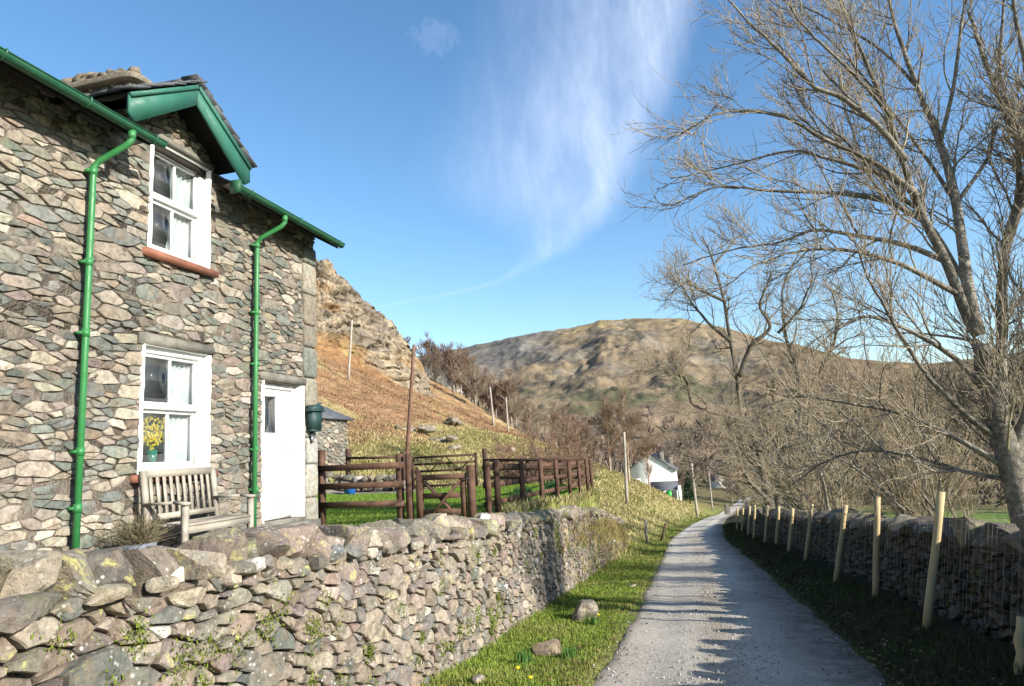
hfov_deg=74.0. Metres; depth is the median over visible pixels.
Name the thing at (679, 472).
birch tree
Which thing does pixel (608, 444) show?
birch tree
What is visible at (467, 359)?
birch tree
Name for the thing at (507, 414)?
telegraph pole
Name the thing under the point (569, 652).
leaf clump
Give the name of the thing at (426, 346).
birch tree
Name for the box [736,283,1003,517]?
bare tree
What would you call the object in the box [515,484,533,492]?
leaf clump
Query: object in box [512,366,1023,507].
wood
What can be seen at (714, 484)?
white cottage
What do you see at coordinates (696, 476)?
birch tree
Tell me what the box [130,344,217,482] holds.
window
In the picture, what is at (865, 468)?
birch tree
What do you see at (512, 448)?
rock outcrop
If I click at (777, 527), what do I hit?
fence stake
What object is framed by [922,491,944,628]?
fence stake
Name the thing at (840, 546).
fence stake
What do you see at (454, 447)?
rock outcrop
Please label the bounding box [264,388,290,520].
door
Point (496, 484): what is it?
timber fence
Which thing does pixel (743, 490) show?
birch tree
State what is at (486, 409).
birch tree
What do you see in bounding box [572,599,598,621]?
boulder
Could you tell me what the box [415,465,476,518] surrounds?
garden gate
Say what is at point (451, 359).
birch tree
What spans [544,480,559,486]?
leaf clump
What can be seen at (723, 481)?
birch tree
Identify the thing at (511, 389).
birch tree
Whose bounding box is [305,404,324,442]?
wall lantern
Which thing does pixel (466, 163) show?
sky
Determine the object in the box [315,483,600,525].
lawn grass
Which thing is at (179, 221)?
window
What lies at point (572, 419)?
birch tree
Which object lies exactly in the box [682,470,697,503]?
conifer tree
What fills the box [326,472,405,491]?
garden wall
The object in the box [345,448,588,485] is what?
timber fence
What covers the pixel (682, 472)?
birch tree
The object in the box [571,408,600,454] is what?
birch tree
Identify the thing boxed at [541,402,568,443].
birch tree
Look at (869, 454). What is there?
bare tree
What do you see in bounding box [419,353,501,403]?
overhead wire
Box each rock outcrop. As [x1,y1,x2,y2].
[394,425,435,432]
[428,435,457,441]
[444,417,462,425]
[448,445,460,449]
[499,446,514,451]
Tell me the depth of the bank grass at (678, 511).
50.37 m
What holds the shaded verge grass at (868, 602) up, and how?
on the ground at (457, 399)
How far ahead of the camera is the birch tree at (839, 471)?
149.27 m
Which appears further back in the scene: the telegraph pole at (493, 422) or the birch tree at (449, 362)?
the birch tree at (449, 362)
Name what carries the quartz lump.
on the dry stone wall at (402, 602)
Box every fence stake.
[736,508,737,529]
[741,508,743,532]
[747,506,750,535]
[752,505,755,538]
[764,505,768,542]
[775,506,779,544]
[787,508,793,551]
[804,503,813,561]
[833,505,847,581]
[872,496,880,598]
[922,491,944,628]
[1013,616,1023,674]
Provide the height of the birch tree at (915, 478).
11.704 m
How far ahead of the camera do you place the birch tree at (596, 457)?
155.25 m
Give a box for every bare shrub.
[479,433,557,484]
[487,412,605,483]
[529,417,603,487]
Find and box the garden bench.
[138,467,255,543]
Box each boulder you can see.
[472,674,484,683]
[532,639,561,656]
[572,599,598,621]
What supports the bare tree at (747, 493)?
on the ground at (457, 399)
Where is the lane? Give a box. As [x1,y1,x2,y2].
[593,497,886,685]
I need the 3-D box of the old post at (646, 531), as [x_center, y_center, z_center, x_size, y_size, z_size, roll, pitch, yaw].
[5.853,8.280,29.625,0.130,1.102,0.110,-5,-9,14]
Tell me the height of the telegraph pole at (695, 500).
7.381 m
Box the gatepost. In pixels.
[724,504,729,514]
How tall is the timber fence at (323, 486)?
1.484 m
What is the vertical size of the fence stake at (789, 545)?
1.398 m
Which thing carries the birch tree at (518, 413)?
on the ground at (457, 399)
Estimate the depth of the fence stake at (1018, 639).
5.82 m
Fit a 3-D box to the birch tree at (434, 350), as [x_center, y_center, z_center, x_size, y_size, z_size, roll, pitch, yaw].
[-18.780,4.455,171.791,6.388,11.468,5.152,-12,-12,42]
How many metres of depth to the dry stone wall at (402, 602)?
4.74 m
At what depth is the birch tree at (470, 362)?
165.74 m
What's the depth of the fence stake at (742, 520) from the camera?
35.82 m
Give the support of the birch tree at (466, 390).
on the ground at (457, 399)
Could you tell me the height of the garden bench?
1.048 m
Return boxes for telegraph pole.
[347,320,352,380]
[405,345,418,453]
[489,387,494,425]
[505,397,508,431]
[623,432,628,502]
[690,460,698,517]
[708,471,712,510]
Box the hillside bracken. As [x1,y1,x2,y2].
[316,351,663,516]
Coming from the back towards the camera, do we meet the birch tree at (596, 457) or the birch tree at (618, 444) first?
the birch tree at (596, 457)
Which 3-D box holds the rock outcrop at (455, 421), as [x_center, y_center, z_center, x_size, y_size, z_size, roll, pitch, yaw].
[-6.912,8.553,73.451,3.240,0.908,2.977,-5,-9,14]
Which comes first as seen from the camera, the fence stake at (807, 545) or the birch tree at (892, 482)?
the fence stake at (807, 545)
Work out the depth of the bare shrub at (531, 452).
29.58 m
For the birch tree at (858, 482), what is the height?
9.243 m
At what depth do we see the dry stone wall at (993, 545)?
8.98 m
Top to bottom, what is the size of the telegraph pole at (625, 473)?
6.182 m
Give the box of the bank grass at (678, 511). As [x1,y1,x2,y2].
[327,419,714,563]
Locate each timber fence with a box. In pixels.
[317,450,413,524]
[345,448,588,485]
[482,459,593,512]
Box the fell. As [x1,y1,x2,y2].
[417,318,1023,481]
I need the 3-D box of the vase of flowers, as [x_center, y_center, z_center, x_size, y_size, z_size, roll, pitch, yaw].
[-4.311,1.140,8.057,0.210,0.806,0.733,-5,-9,14]
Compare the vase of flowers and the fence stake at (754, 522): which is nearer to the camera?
the vase of flowers
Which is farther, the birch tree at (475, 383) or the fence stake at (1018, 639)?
the birch tree at (475, 383)
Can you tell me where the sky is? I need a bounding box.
[0,0,1023,362]
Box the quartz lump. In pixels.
[480,514,489,518]
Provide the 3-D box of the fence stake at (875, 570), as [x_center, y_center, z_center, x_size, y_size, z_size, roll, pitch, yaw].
[5.787,3.278,10.809,0.338,1.639,0.103,-5,-9,14]
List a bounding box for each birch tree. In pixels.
[403,336,418,350]
[412,330,436,375]
[417,351,429,368]
[423,340,444,374]
[428,364,442,388]
[430,353,453,386]
[436,343,470,395]
[439,342,464,382]
[445,343,472,394]
[449,346,477,397]
[455,347,480,398]
[458,365,488,408]
[462,358,484,401]
[463,374,478,403]
[476,365,499,412]
[477,376,490,409]
[484,377,501,417]
[484,384,498,414]
[493,377,513,423]
[493,409,515,422]
[496,368,527,425]
[497,399,515,423]
[501,390,527,428]
[516,396,541,432]
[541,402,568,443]
[551,405,580,448]
[568,420,592,451]
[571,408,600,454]
[577,425,602,460]
[583,392,622,470]
[585,429,604,460]
[600,383,646,480]
[609,431,633,472]
[628,420,660,488]
[673,452,697,489]
[674,458,688,489]
[680,463,706,494]
[714,463,744,506]
[717,468,737,499]
[733,479,750,505]
[795,461,832,501]
[819,451,847,500]
[842,468,867,508]
[852,457,878,500]
[860,468,897,502]
[876,465,901,502]
[893,454,938,511]
[933,448,980,515]
[936,475,955,504]
[945,453,981,515]
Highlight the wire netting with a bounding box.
[746,510,1023,631]
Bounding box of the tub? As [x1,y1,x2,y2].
[344,489,355,494]
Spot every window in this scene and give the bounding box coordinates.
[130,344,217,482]
[141,144,218,277]
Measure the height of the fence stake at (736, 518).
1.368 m
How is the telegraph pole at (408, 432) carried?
on the ground at (457, 399)
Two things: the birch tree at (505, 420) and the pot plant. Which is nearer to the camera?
the pot plant
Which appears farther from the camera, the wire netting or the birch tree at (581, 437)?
the birch tree at (581, 437)
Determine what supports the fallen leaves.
on the ground at (457, 399)
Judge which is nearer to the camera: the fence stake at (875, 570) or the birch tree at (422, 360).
the fence stake at (875, 570)
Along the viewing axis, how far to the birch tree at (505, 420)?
172.12 m
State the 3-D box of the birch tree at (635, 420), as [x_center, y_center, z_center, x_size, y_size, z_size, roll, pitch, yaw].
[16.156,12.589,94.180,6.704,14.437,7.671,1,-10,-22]
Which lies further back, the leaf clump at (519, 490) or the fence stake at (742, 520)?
the fence stake at (742, 520)
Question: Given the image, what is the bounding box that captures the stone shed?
[315,402,353,465]
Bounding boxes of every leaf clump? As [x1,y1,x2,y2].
[507,486,530,500]
[507,491,529,503]
[513,646,532,664]
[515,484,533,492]
[544,480,554,488]
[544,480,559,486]
[544,484,560,497]
[558,643,577,659]
[582,612,598,625]
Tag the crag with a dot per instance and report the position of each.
(341, 304)
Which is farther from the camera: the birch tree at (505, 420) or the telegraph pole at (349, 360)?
the birch tree at (505, 420)
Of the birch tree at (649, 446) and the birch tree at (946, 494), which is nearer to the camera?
the birch tree at (649, 446)
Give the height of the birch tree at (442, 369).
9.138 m
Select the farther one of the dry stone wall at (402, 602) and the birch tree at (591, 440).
the birch tree at (591, 440)
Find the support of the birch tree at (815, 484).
on the ground at (457, 399)
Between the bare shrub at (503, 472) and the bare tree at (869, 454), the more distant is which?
the bare shrub at (503, 472)
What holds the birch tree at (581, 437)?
on the ground at (457, 399)
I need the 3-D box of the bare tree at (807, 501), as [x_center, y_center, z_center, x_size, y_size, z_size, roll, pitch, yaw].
[9.478,3.823,21.400,4.590,6.364,4.800,0,-10,-21]
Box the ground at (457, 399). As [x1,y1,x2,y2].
[314,352,1023,685]
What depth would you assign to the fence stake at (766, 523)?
26.22 m
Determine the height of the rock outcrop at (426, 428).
0.862 m
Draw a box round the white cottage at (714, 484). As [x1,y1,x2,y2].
[707,467,734,487]
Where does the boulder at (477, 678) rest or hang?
on the ground at (457, 399)
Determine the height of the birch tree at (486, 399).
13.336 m
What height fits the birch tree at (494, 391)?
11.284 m
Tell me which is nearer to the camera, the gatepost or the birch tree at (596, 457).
the gatepost
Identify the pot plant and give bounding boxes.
[92,512,182,549]
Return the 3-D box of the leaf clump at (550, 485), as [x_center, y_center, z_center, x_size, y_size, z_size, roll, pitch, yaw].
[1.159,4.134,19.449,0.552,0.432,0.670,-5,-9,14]
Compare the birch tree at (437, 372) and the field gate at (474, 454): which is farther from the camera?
the birch tree at (437, 372)
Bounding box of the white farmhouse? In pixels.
[627,451,681,500]
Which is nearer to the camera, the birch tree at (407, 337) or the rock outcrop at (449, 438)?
the rock outcrop at (449, 438)
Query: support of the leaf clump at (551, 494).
on the ground at (457, 399)
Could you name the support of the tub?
on the ground at (457, 399)
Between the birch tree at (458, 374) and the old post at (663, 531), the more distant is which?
the birch tree at (458, 374)
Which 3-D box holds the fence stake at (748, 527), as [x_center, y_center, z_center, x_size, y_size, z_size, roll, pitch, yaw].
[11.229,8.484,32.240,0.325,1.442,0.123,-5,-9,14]
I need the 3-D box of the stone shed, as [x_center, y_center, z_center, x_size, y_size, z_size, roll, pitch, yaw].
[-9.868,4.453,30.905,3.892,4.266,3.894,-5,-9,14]
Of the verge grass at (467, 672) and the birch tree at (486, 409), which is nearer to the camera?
the verge grass at (467, 672)
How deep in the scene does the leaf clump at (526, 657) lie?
7.52 m
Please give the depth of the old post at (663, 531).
32.73 m
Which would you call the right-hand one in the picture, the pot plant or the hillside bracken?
the hillside bracken
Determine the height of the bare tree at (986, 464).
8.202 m
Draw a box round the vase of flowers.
[143,413,169,462]
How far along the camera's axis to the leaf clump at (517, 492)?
14.59 m
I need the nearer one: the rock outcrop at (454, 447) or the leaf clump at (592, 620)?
the leaf clump at (592, 620)
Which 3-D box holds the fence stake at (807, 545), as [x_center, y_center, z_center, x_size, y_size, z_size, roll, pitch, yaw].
[7.729,4.963,17.718,0.430,1.517,0.107,-5,-9,14]
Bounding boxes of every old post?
[644,520,647,542]
[660,523,666,540]
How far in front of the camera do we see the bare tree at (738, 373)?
34.22 m
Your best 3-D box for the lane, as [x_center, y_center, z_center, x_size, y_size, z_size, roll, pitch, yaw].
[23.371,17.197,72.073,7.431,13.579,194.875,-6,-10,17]
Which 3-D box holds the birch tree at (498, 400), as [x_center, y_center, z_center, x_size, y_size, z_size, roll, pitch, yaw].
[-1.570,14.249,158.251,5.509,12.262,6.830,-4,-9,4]
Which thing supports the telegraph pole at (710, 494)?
on the ground at (457, 399)
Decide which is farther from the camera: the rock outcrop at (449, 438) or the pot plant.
the rock outcrop at (449, 438)
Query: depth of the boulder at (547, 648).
7.97 m
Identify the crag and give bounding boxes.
[313,258,436,396]
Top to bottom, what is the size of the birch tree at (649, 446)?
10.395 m
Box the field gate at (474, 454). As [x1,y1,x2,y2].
[412,452,478,489]
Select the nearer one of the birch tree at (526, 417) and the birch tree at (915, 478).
the birch tree at (915, 478)
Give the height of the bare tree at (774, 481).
7.760 m
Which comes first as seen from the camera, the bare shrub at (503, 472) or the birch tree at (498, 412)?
the bare shrub at (503, 472)
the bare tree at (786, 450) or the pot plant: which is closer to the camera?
the pot plant
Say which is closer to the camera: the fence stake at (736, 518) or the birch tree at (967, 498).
the fence stake at (736, 518)
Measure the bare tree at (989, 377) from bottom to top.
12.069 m
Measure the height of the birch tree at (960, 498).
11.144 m
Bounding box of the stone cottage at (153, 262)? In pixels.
[0,46,344,551]
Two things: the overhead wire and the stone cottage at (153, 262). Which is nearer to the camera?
the stone cottage at (153, 262)
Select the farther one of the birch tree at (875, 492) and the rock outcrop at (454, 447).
the birch tree at (875, 492)
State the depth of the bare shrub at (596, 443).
38.86 m
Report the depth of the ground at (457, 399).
42.80 m
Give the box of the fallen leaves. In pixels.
[540,531,1006,685]
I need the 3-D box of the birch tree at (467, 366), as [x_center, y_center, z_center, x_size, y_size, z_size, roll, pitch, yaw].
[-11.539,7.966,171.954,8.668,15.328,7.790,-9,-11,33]
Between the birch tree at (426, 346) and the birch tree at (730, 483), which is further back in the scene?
the birch tree at (426, 346)
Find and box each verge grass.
[416,537,672,685]
[719,522,1023,685]
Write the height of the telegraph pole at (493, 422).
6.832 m
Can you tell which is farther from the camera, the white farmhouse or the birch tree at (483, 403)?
the birch tree at (483, 403)
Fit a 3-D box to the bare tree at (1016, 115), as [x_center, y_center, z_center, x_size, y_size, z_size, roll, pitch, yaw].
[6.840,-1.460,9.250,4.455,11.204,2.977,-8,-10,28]
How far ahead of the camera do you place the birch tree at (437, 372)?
143.90 m
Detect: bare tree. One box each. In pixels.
[610,0,1023,523]
[623,195,877,507]
[695,435,786,519]
[702,374,866,506]
[704,358,895,509]
[722,358,868,540]
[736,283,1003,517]
[744,307,1017,533]
[792,246,1023,522]
[849,0,1023,384]
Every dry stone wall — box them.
[0,505,630,685]
[744,505,1023,645]

